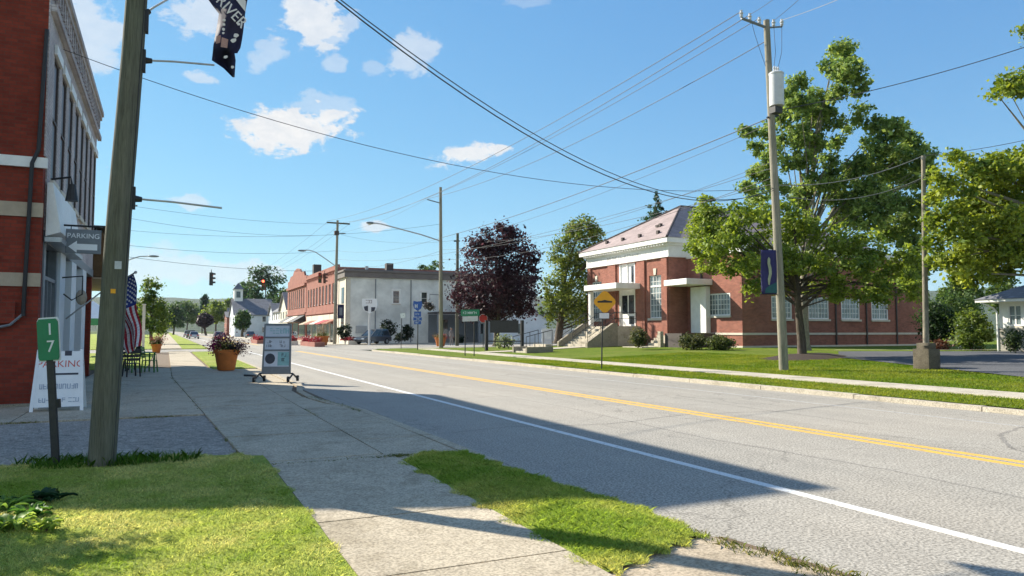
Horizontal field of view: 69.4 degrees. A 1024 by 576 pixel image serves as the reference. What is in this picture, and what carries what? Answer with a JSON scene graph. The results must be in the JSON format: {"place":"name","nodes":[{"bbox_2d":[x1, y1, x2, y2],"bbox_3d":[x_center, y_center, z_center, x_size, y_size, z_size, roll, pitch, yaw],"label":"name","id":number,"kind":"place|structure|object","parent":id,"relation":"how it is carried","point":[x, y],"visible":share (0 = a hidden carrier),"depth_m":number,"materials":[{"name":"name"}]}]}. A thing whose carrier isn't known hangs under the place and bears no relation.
{"place":"outdoors","nodes":[
{"label":"outdoors","id":0,"kind":"place"},
{"bbox_2d":[0,368,203,424],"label":"shop pavement","id":1,"kind":"structure","parent":0,"point":[150,394],"depth_m":15.55,"materials":[{"name":"concrete"}]},
{"bbox_2d":[29,349,86,411],"bbox_3d":[-8.917,1.803,14.584,0.900,1.180,0.660,2,-4,-25],"label":"frame sign","id":2,"kind":"object","parent":1,"relation":"on","point":[70,378],"visible":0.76,"depth_m":14.45,"materials":[{"name":"white plastic"}]},
{"bbox_2d":[122,349,141,376],"bbox_3d":[-12.878,2.526,25.055,0.542,0.947,0.472,-3,-5,45],"label":"bistro chair","id":3,"kind":"object","parent":1,"relation":"on","point":[137,351],"visible":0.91,"depth_m":24.96,"materials":[{"name":"black metal"}]},
{"bbox_2d":[0,415,235,466],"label":"driveway","id":4,"kind":"structure","parent":0,"point":[177,434],"depth_m":10.79,"materials":[{"name":"concrete"}]},
{"bbox_2d":[89,353,153,369],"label":"side lawn","id":5,"kind":"structure","parent":0,"point":[92,362],"depth_m":37.61,"materials":[{"name":"green plant"}]},
{"bbox_2d":[0,454,357,575],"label":"lawn","id":6,"kind":"structure","parent":0,"point":[259,459],"depth_m":5.60,"materials":[{"name":"green plant"}]},
{"bbox_2d":[0,511,36,531],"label":"hosta plant","id":7,"kind":"object","parent":6,"relation":"on","point":[8,521],"visible":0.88,"depth_m":5.65,"materials":[{"name":"green plant"}]},
{"bbox_2d":[0,494,37,510],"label":"hosta plant","id":8,"kind":"object","parent":6,"relation":"on","point":[7,503],"visible":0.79,"depth_m":6.31,"materials":[{"name":"green plant"}]},
{"bbox_2d":[7,501,52,516],"bbox_3d":[-3.940,1.859,6.061,0.320,0.167,0.287,2,-4,-25],"label":"hosta plant","id":9,"kind":"object","parent":6,"relation":"on","point":[38,507],"visible":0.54,"depth_m":6.05,"materials":[{"name":"green plant"}]},
{"bbox_2d":[23,515,63,532],"bbox_3d":[-3.598,1.842,5.663,0.284,0.154,0.243,2,-4,-25],"label":"hosta plant","id":10,"kind":"object","parent":6,"relation":"on","point":[51,523],"visible":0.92,"depth_m":5.64,"materials":[{"name":"green plant"}]},
{"bbox_2d":[12,487,77,503],"bbox_3d":[-4.220,1.897,6.598,0.442,0.152,0.482,-1,-4,24],"label":"hosta plant","id":11,"kind":"object","parent":6,"relation":"on","point":[47,493],"visible":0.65,"depth_m":6.64,"materials":[{"name":"green plant"}]},
{"bbox_2d":[37,317,60,464],"bbox_3d":[-5.282,1.218,8.423,0.292,1.778,0.101,0,-3,-4],"label":"marker post","id":12,"kind":"object","parent":6,"relation":"on","point":[48,341],"visible":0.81,"depth_m":8.42,"materials":[{"name":"metal"}]},
{"bbox_2d":[87,0,221,466],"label":"utility pole","id":13,"kind":"object","parent":6,"relation":"on","point":[123,198],"visible":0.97,"depth_m":8.53,"materials":[{"name":"brown wood"}]},
{"bbox_2d":[209,0,246,76],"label":"street banner","id":14,"kind":"object","parent":13,"relation":"attached to","point":[229,33],"visible":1,"depth_m":9.30,"materials":[{"name":"blue fabric"}]},
{"bbox_2d":[85,352,328,400],"bbox_3d":[-29.873,1.523,-3.011,63.400,0.212,100.000,2,-4,-25],"label":"earth bed","id":15,"kind":"object","parent":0,"point":[163,359],"depth_m":35.84,"materials":[{"name":"soil"}]},
{"bbox_2d":[0,0,103,406],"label":"brick shop building","id":16,"kind":"structure","parent":15,"relation":"on","point":[51,112],"depth_m":15.70,"materials":[{"name":"red"}]},
{"bbox_2d":[50,45,63,190],"bbox_3d":[-10.433,-3.835,16.876,0.170,3.140,1.060,2,-4,-25],"label":"window","id":17,"kind":"structure","parent":16,"relation":"in","point":[58,55],"depth_m":17.07,"materials":[{"name":"grey glass"}]},
{"bbox_2d":[59,65,70,197],"bbox_3d":[-11.034,-3.761,18.160,0.170,3.140,1.060,2,-4,-25],"label":"window","id":18,"kind":"structure","parent":16,"relation":"in","point":[67,78],"depth_m":18.37,"materials":[{"name":"grey glass"}]},
{"bbox_2d":[66,83,76,207],"bbox_3d":[-11.635,-3.686,19.445,0.170,3.140,1.060,2,-4,-25],"label":"window","id":19,"kind":"structure","parent":16,"relation":"in","point":[72,91],"depth_m":19.67,"materials":[{"name":"grey glass"}]},
{"bbox_2d":[72,99,81,216],"bbox_3d":[-12.236,-3.612,20.729,0.170,3.140,1.060,2,-4,-25],"label":"window","id":20,"kind":"structure","parent":16,"relation":"in","point":[78,106],"depth_m":20.96,"materials":[{"name":"grey glass"}]},
{"bbox_2d":[77,113,86,223],"bbox_3d":[-12.837,-3.538,22.013,0.170,3.140,1.060,2,-4,-25],"label":"window","id":21,"kind":"structure","parent":16,"relation":"in","point":[83,119],"depth_m":22.26,"materials":[{"name":"grey glass"}]},
{"bbox_2d":[64,224,101,253],"bbox_3d":[-9.904,-1.112,16.792,1.011,0.650,0.056,2,-4,-25],"label":"parking sign","id":22,"kind":"object","parent":16,"relation":"attached to","point":[80,241],"visible":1,"depth_m":16.83,"materials":[{"name":"grey metal"}]},
{"bbox_2d":[82,125,90,229],"bbox_3d":[-13.438,-3.464,23.298,0.170,3.140,1.060,2,-4,-25],"label":"window","id":23,"kind":"structure","parent":16,"relation":"in","point":[88,132],"depth_m":23.56,"materials":[{"name":"grey glass"}]},
{"bbox_2d":[65,271,141,353],"bbox_3d":[-10.511,0.650,19.221,2.019,2.155,0.494,0,-3,7],"label":"national flag","id":24,"kind":"object","parent":16,"relation":"attached to","point":[133,335],"visible":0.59,"depth_m":19.09,"materials":[{"name":"fabric"}]},
{"bbox_2d":[92,225,104,290],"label":"wooden front shop","id":25,"kind":"structure","parent":15,"relation":"on","point":[97,270],"depth_m":26.77,"materials":[{"name":"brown wood"}]},
{"bbox_2d":[90,333,206,349],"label":"verge","id":26,"kind":"structure","parent":15,"relation":"on","point":[183,343],"depth_m":89.50,"materials":[{"name":"green plant"}]},
{"bbox_2d":[136,274,174,343],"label":"street tree","id":27,"kind":"object","parent":26,"relation":"on","point":[157,311],"visible":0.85,"depth_m":85.66,"materials":[{"name":"green plant"}]},
{"bbox_2d":[192,351,256,368],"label":"verge","id":28,"kind":"structure","parent":15,"relation":"on","point":[209,360],"depth_m":36.65,"materials":[{"name":"green plant"}]},
{"bbox_2d":[235,369,455,459],"bbox_3d":[-5.917,2.709,19.608,0.940,0.050,23.238,2,-4,-25],"label":"driveway apron","id":29,"kind":"object","parent":15,"relation":"on","point":[380,435],"visible":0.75,"depth_m":12.11,"materials":[{"name":"concrete"}]},
{"bbox_2d":[244,323,298,381],"bbox_3d":[-7.340,1.963,22.507,1.574,1.768,0.780,0,-3,-5],"label":"rolling sign","id":30,"kind":"object","parent":29,"relation":"on","point":[276,355],"visible":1,"depth_m":22.57,"materials":[{"name":"grey metal"}]},
{"bbox_2d":[0,373,868,575],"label":"grass","id":31,"kind":"structure","parent":15,"relation":"on","point":[605,503],"depth_m":6.14,"materials":[{"name":"green plant"}]},
{"bbox_2d":[402,452,697,571],"bbox_3d":[0.158,1.939,7.093,1.225,0.068,4.700,2,-4,-25],"label":"grass strip","id":32,"kind":"object","parent":15,"relation":"on","point":[500,511],"depth_m":5.79,"materials":[{"name":"green plant"}]},
{"bbox_2d":[608,533,839,575],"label":"worn walk","id":33,"kind":"structure","parent":15,"relation":"on","point":[700,556],"depth_m":4.97,"materials":[{"name":"beige concrete"}]},
{"bbox_2d":[198,333,357,344],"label":"pavement","id":34,"kind":"structure","parent":0,"point":[329,343],"depth_m":96.75,"materials":[{"name":"concrete"}]},
{"bbox_2d":[228,283,271,336],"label":"white church","id":35,"kind":"structure","parent":34,"relation":"on","point":[257,309],"depth_m":190.49,"materials":[{"name":"grey"}]},
{"bbox_2d":[297,220,349,343],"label":"utility pole","id":36,"kind":"object","parent":34,"relation":"on","point":[337,222],"visible":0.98,"depth_m":85.87,"materials":[{"name":"grey wood"}]},
{"bbox_2d":[169,351,613,575],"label":"sidewalk","id":37,"kind":"structure","parent":0,"point":[383,516],"depth_m":6.78,"materials":[{"name":"concrete"}]},
{"bbox_2d":[203,329,251,370],"bbox_3d":[-11.061,2.392,28.720,1.958,1.591,1.349,1,-3,-11],"label":"flower pot","id":38,"kind":"object","parent":37,"relation":"on","point":[226,351],"visible":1,"depth_m":28.50,"materials":[{"name":"orange ceramic"}]},
{"bbox_2d":[328,340,541,344],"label":"town pavement","id":39,"kind":"structure","parent":0,"point":[426,343],"depth_m":88.92,"materials":[{"name":"concrete"}]},
{"bbox_2d":[278,264,320,339],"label":"arched brick block","id":40,"kind":"structure","parent":39,"relation":"on","point":[296,289],"depth_m":123.63,"materials":[{"name":"red"}]},
{"bbox_2d":[354,329,391,343],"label":"parked car","id":41,"kind":"object","parent":39,"relation":"on","point":[377,336],"visible":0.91,"depth_m":85.17,"materials":[{"name":"grey paint"}]},
{"bbox_2d":[299,264,460,342],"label":"red brick shops","id":42,"kind":"structure","parent":39,"relation":"on","point":[320,306],"depth_m":104.99,"materials":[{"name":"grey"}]},
{"bbox_2d":[334,263,547,342],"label":"corner building","id":43,"kind":"structure","parent":39,"relation":"on","point":[395,293],"depth_m":93.90,"materials":[{"name":"white paint"}]},
{"bbox_2d":[480,303,547,342],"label":"pale garage","id":44,"kind":"structure","parent":39,"relation":"on","point":[539,322],"depth_m":96.61,"materials":[{"name":"grey paint"}]},
{"bbox_2d":[72,0,1023,298],"label":"sky","id":45,"kind":"structure","parent":0,"point":[313,65],"materials":[{"name":"blue"}]},
{"bbox_2d":[91,286,1018,331],"bbox_3d":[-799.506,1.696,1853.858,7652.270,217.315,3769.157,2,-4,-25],"label":"hills","id":46,"kind":"structure","parent":0,"point":[220,325],"depth_m":1730.27,"materials":[{"name":"plant"}]},
{"bbox_2d":[90,332,1023,575],"bbox_3d":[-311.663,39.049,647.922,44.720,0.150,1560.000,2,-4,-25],"label":"road","id":47,"kind":"structure","parent":0,"point":[815,531],"depth_m":9.89,"materials":[{"name":"grey asphalt"}]},
{"bbox_2d":[237,359,496,461],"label":"kerb","id":48,"kind":"structure","parent":47,"relation":"on","point":[450,444],"depth_m":12.60,"materials":[{"name":"concrete"}]},
{"bbox_2d":[277,374,525,472],"bbox_3d":[-0.971,2.309,10.468,0.400,0.196,100.000,2,-4,-25],"label":"gutter","id":49,"kind":"object","parent":47,"relation":"on","point":[323,395],"depth_m":17.78,"materials":[{"name":"concrete"}]},
{"bbox_2d":[177,332,1023,466],"bbox_3d":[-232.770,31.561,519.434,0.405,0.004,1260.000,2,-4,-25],"label":"yellow road markings","id":50,"kind":"object","parent":47,"relation":"on","point":[963,456],"visible":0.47,"depth_m":12.47,"materials":[{"name":"paint"}]},
{"bbox_2d":[192,337,1023,553],"bbox_3d":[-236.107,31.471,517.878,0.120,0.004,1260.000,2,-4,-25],"label":"white road marking","id":51,"kind":"object","parent":47,"relation":"on","point":[954,533],"visible":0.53,"depth_m":7.54,"materials":[{"name":"paint"}]},
{"bbox_2d":[352,351,1023,426],"bbox_3d":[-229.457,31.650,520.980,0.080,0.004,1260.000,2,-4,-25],"label":"worn road marking","id":52,"kind":"object","parent":47,"relation":"on","point":[757,396],"visible":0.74,"depth_m":17.18,"materials":[{"name":"white paint"}]},
{"bbox_2d":[472,390,1022,497],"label":"road crack","id":53,"kind":"object","parent":47,"relation":"on","point":[788,452],"visible":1,"depth_m":9.49,"materials":[{"name":"grey asphalt"}]},
{"bbox_2d":[712,536,850,575],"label":"dirt edge","id":54,"kind":"object","parent":47,"relation":"on","point":[765,550],"depth_m":5.23,"materials":[{"name":"soil"}]},
{"bbox_2d":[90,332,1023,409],"bbox_3d":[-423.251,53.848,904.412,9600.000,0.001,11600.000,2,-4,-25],"label":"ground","id":55,"kind":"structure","parent":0,"point":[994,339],"depth_m":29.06,"materials":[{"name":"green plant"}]},
{"bbox_2d":[159,300,187,334],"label":"distant tree","id":56,"kind":"object","parent":55,"relation":"on","point":[179,318],"visible":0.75,"depth_m":279.14,"materials":[{"name":"green plant"}]},
{"bbox_2d":[178,300,201,329],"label":"distant tree","id":57,"kind":"object","parent":55,"relation":"on","point":[189,305],"visible":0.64,"depth_m":318.85,"materials":[{"name":"green plant"}]},
{"bbox_2d":[196,312,214,335],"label":"distant tree","id":58,"kind":"object","parent":55,"relation":"on","point":[205,320],"visible":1,"depth_m":239.00,"materials":[{"name":"purple plant"}]},
{"bbox_2d":[199,298,227,330],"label":"distant tree","id":59,"kind":"object","parent":55,"relation":"on","point":[216,309],"visible":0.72,"depth_m":258.53,"materials":[{"name":"green plant"}]},
{"bbox_2d":[232,309,253,336],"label":"distant tree","id":60,"kind":"object","parent":55,"relation":"on","point":[242,318],"visible":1,"depth_m":179.25,"materials":[{"name":"green plant"}]},
{"bbox_2d":[242,263,287,302],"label":"distant tree","id":61,"kind":"object","parent":55,"relation":"on","point":[250,285],"visible":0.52,"depth_m":203.85,"materials":[{"name":"green plant"}]},
{"bbox_2d":[372,348,1023,415],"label":"kerb","id":62,"kind":"structure","parent":55,"relation":"on","point":[886,399],"depth_m":19.38,"materials":[{"name":"concrete"}]},
{"bbox_2d":[325,340,951,350],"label":"cross street","id":63,"kind":"structure","parent":0,"point":[365,347],"depth_m":75.11,"materials":[{"name":"grey asphalt"}]},
{"bbox_2d":[362,299,377,344],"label":"roundel sign","id":64,"kind":"object","parent":63,"relation":"on","point":[369,306],"visible":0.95,"depth_m":81.80,"materials":[{"name":"metal"}]},
{"bbox_2d":[366,187,442,347],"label":"utility pole","id":65,"kind":"object","parent":63,"relation":"on","point":[440,280],"visible":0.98,"depth_m":64.12,"materials":[{"name":"grey wood"}]},
{"bbox_2d":[454,233,459,345],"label":"utility pole","id":66,"kind":"object","parent":63,"relation":"on","point":[457,240],"visible":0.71,"depth_m":73.87,"materials":[{"name":"brown wood"}]},
{"bbox_2d":[537,213,605,343],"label":"columnar tree","id":67,"kind":"object","parent":63,"relation":"on","point":[567,302],"visible":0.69,"depth_m":76.97,"materials":[{"name":"green plant"}]},
{"bbox_2d":[637,191,666,221],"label":"pine tree","id":68,"kind":"object","parent":63,"relation":"on","point":[654,207],"visible":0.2,"depth_m":99.90,"materials":[{"name":"green plant"}]},
{"bbox_2d":[373,341,1023,408],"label":"lawn","id":69,"kind":"structure","parent":0,"point":[584,352],"depth_m":42.46,"materials":[{"name":"green plant"}]},
{"bbox_2d":[461,309,478,355],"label":"street sign","id":70,"kind":"object","parent":69,"relation":"on","point":[470,315],"visible":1,"depth_m":43.70,"materials":[{"name":"metal"}]},
{"bbox_2d":[438,216,549,346],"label":"purple tree","id":71,"kind":"object","parent":69,"relation":"on","point":[499,290],"visible":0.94,"depth_m":64.64,"materials":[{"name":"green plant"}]},
{"bbox_2d":[485,320,523,350],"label":"notice board","id":72,"kind":"object","parent":69,"relation":"on","point":[504,326],"visible":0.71,"depth_m":53.59,"materials":[{"name":"black metal"}]},
{"bbox_2d":[512,330,552,352],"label":"garden steps","id":73,"kind":"structure","parent":69,"relation":"on","point":[539,348],"depth_m":48.15,"materials":[{"name":"concrete"}]},
{"bbox_2d":[594,291,615,368],"bbox_3d":[3.582,1.626,28.541,0.829,3.004,0.247,0,-3,3],"label":"warning sign","id":74,"kind":"object","parent":69,"relation":"on","point":[604,301],"visible":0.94,"depth_m":28.51,"materials":[{"name":"metal"}]},
{"bbox_2d":[624,325,649,347],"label":"round shrub","id":75,"kind":"object","parent":69,"relation":"on","point":[636,339],"visible":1,"depth_m":46.81,"materials":[{"name":"green plant"}]},
{"bbox_2d":[674,331,706,349],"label":"round shrub","id":76,"kind":"object","parent":69,"relation":"on","point":[695,341],"visible":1,"depth_m":44.71,"materials":[{"name":"green plant"}]},
{"bbox_2d":[705,332,738,349],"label":"round shrub","id":77,"kind":"object","parent":69,"relation":"on","point":[716,342],"visible":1,"depth_m":43.13,"materials":[{"name":"green plant"}]},
{"bbox_2d":[557,205,922,347],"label":"library building","id":78,"kind":"structure","parent":69,"relation":"on","point":[652,284],"depth_m":52.61,"materials":[{"name":"red brick"}]},
{"bbox_2d":[622,289,633,325],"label":"entrance door","id":79,"kind":"structure","parent":78,"relation":"in","point":[627,295],"depth_m":56.81,"materials":[{"name":"white paint"}]},
{"bbox_2d":[648,268,661,320],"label":"window","id":80,"kind":"structure","parent":78,"relation":"in","point":[655,281],"depth_m":53.61,"materials":[{"name":"white glass"}]},
{"bbox_2d":[690,286,710,332],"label":"white door panel","id":81,"kind":"structure","parent":78,"relation":"in","point":[700,296],"depth_m":50.73,"materials":[{"name":"paint"}]},
{"bbox_2d":[710,293,730,317],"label":"window","id":82,"kind":"structure","parent":78,"relation":"in","point":[720,302],"depth_m":49.63,"materials":[{"name":"white glass"}]},
{"bbox_2d":[771,296,793,320],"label":"window","id":83,"kind":"structure","parent":78,"relation":"in","point":[788,306],"depth_m":49.08,"materials":[{"name":"grey glass"}]},
{"bbox_2d":[808,297,830,320],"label":"window","id":84,"kind":"structure","parent":78,"relation":"in","point":[819,311],"depth_m":50.58,"materials":[{"name":"grey glass"}]},
{"bbox_2d":[841,299,861,320],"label":"window","id":85,"kind":"structure","parent":78,"relation":"in","point":[849,310],"depth_m":51.84,"materials":[{"name":"grey glass"}]},
{"bbox_2d":[871,302,889,321],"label":"window","id":86,"kind":"structure","parent":78,"relation":"in","point":[880,314],"depth_m":53.08,"materials":[{"name":"grey glass"}]},
{"bbox_2d":[739,10,788,370],"bbox_3d":[9.496,-3.503,26.863,2.409,13.562,0.952,2,-4,-34],"label":"utility pole","id":87,"kind":"object","parent":69,"relation":"on","point":[775,88],"visible":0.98,"depth_m":27.21,"materials":[{"name":"grey wood"}]},
{"bbox_2d":[63,49,766,190],"bbox_3d":[-0.409,-4.346,22.372,22.665,1.961,0.016,2,-4,-26],"label":"overhead wire","id":88,"kind":"object","parent":87,"relation":"attached to","point":[384,149],"visible":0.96,"depth_m":20.60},
{"bbox_2d":[329,12,739,220],"bbox_3d":[-6.553,-8.547,56.443,0.028,1.967,66.191,2,-4,-27],"label":"overhead wire","id":89,"kind":"object","parent":87,"relation":"attached to","point":[574,110],"visible":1,"depth_m":36.10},
{"bbox_2d":[349,16,747,222],"bbox_3d":[-5.093,-8.403,56.547,0.028,1.872,65.062,2,-4,-25],"label":"overhead wire","id":90,"kind":"object","parent":87,"relation":"attached to","point":[592,110],"visible":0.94,"depth_m":36.10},
{"bbox_2d":[336,0,773,200],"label":"overhead wire","id":91,"kind":"object","parent":87,"relation":"attached to","point":[502,119],"visible":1,"depth_m":14.15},
{"bbox_2d":[341,0,773,199],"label":"overhead wire","id":92,"kind":"object","parent":87,"relation":"attached to","point":[515,122],"visible":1,"depth_m":14.43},
{"bbox_2d":[441,119,766,237],"bbox_3d":[1.712,-5.206,45.854,0.034,0.456,40.102,1,-4,-23],"label":"overhead wire","id":93,"kind":"object","parent":87,"relation":"attached to","point":[628,174],"visible":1,"depth_m":35.52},
{"bbox_2d":[760,250,776,294],"bbox_3d":[9.519,-0.579,27.034,0.939,1.640,0.322,2,-4,-25],"label":"pole banner","id":94,"kind":"object","parent":87,"relation":"attached to","point":[768,273],"visible":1,"depth_m":26.95,"materials":[{"name":"fabric"}]},
{"bbox_2d":[761,353,845,360],"bbox_3d":[13.417,3.133,33.841,4.467,0.289,3.448,2,-4,-25],"label":"mulch bed","id":95,"kind":"object","parent":69,"relation":"on","point":[812,356],"visible":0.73,"depth_m":33.11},
{"bbox_2d":[679,193,932,353],"bbox_3d":[13.630,-0.605,34.141,12.037,7.660,5.030,0,-3,-1],"label":"maple tree","id":96,"kind":"object","parent":69,"relation":"on","point":[859,264],"visible":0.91,"depth_m":33.51,"materials":[{"name":"green plant"}]},
{"bbox_2d":[732,35,944,350],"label":"broadleaf tree","id":97,"kind":"object","parent":69,"relation":"on","point":[879,210],"visible":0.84,"depth_m":40.21,"materials":[{"name":"green plant"}]},
{"bbox_2d":[921,155,928,342],"bbox_3d":[15.349,-0.889,27.496,0.217,8.054,0.630,-1,-3,13],"label":"service pole","id":98,"kind":"object","parent":69,"relation":"on","point":[925,307],"visible":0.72,"depth_m":27.43,"materials":[{"name":"brown wood"}]},
{"bbox_2d":[913,343,940,369],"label":"stone pillar","id":99,"kind":"structure","parent":69,"relation":"on","point":[926,355],"depth_m":25.70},
{"bbox_2d":[909,297,960,347],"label":"dark shrub","id":100,"kind":"object","parent":69,"relation":"on","point":[938,324],"visible":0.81,"depth_m":43.58,"materials":[{"name":"green plant"}]},
{"bbox_2d":[930,288,986,319],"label":"garden shrub","id":101,"kind":"object","parent":69,"relation":"on","point":[961,302],"visible":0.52,"depth_m":59.23,"materials":[{"name":"green plant"}]},
{"bbox_2d":[934,280,986,340],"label":"background tree","id":102,"kind":"object","parent":69,"relation":"on","point":[979,293],"visible":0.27,"depth_m":71.38,"materials":[{"name":"green plant"}]},
{"bbox_2d":[913,19,1023,291],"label":"maple tree","id":103,"kind":"object","parent":69,"relation":"on","point":[987,247],"visible":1,"depth_m":25.34,"materials":[{"name":"green plant"}]},
{"bbox_2d":[942,305,996,350],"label":"garden shrub","id":104,"kind":"object","parent":69,"relation":"on","point":[967,339],"visible":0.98,"depth_m":40.70,"materials":[{"name":"green plant"}]},
{"bbox_2d":[975,285,1023,350],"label":"white house","id":105,"kind":"structure","parent":69,"relation":"on","point":[1011,307],"depth_m":38.85,"materials":[{"name":"paint"}]},
{"bbox_2d":[1006,305,1023,327],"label":"window","id":106,"kind":"structure","parent":105,"relation":"in","point":[1014,311],"depth_m":38.65,"materials":[{"name":"white glass"}]},
{"bbox_2d":[984,272,1021,314],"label":"background tree","id":107,"kind":"object","parent":69,"relation":"on","point":[1008,285],"visible":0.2,"depth_m":77.79,"materials":[{"name":"green plant"}]},
{"bbox_2d":[996,324,1023,352],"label":"evergreen shrub","id":108,"kind":"object","parent":69,"relation":"on","point":[1014,341],"visible":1,"depth_m":34.90,"materials":[{"name":"green plant"}]},
{"bbox_2d":[420,348,1023,398],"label":"sidewalk","id":109,"kind":"structure","parent":0,"point":[1005,394],"depth_m":22.54,"materials":[{"name":"concrete"}]},
{"bbox_2d":[838,351,1023,376],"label":"parking lot","id":110,"kind":"structure","parent":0,"point":[1011,363],"depth_m":29.71,"materials":[{"name":"grey asphalt"}]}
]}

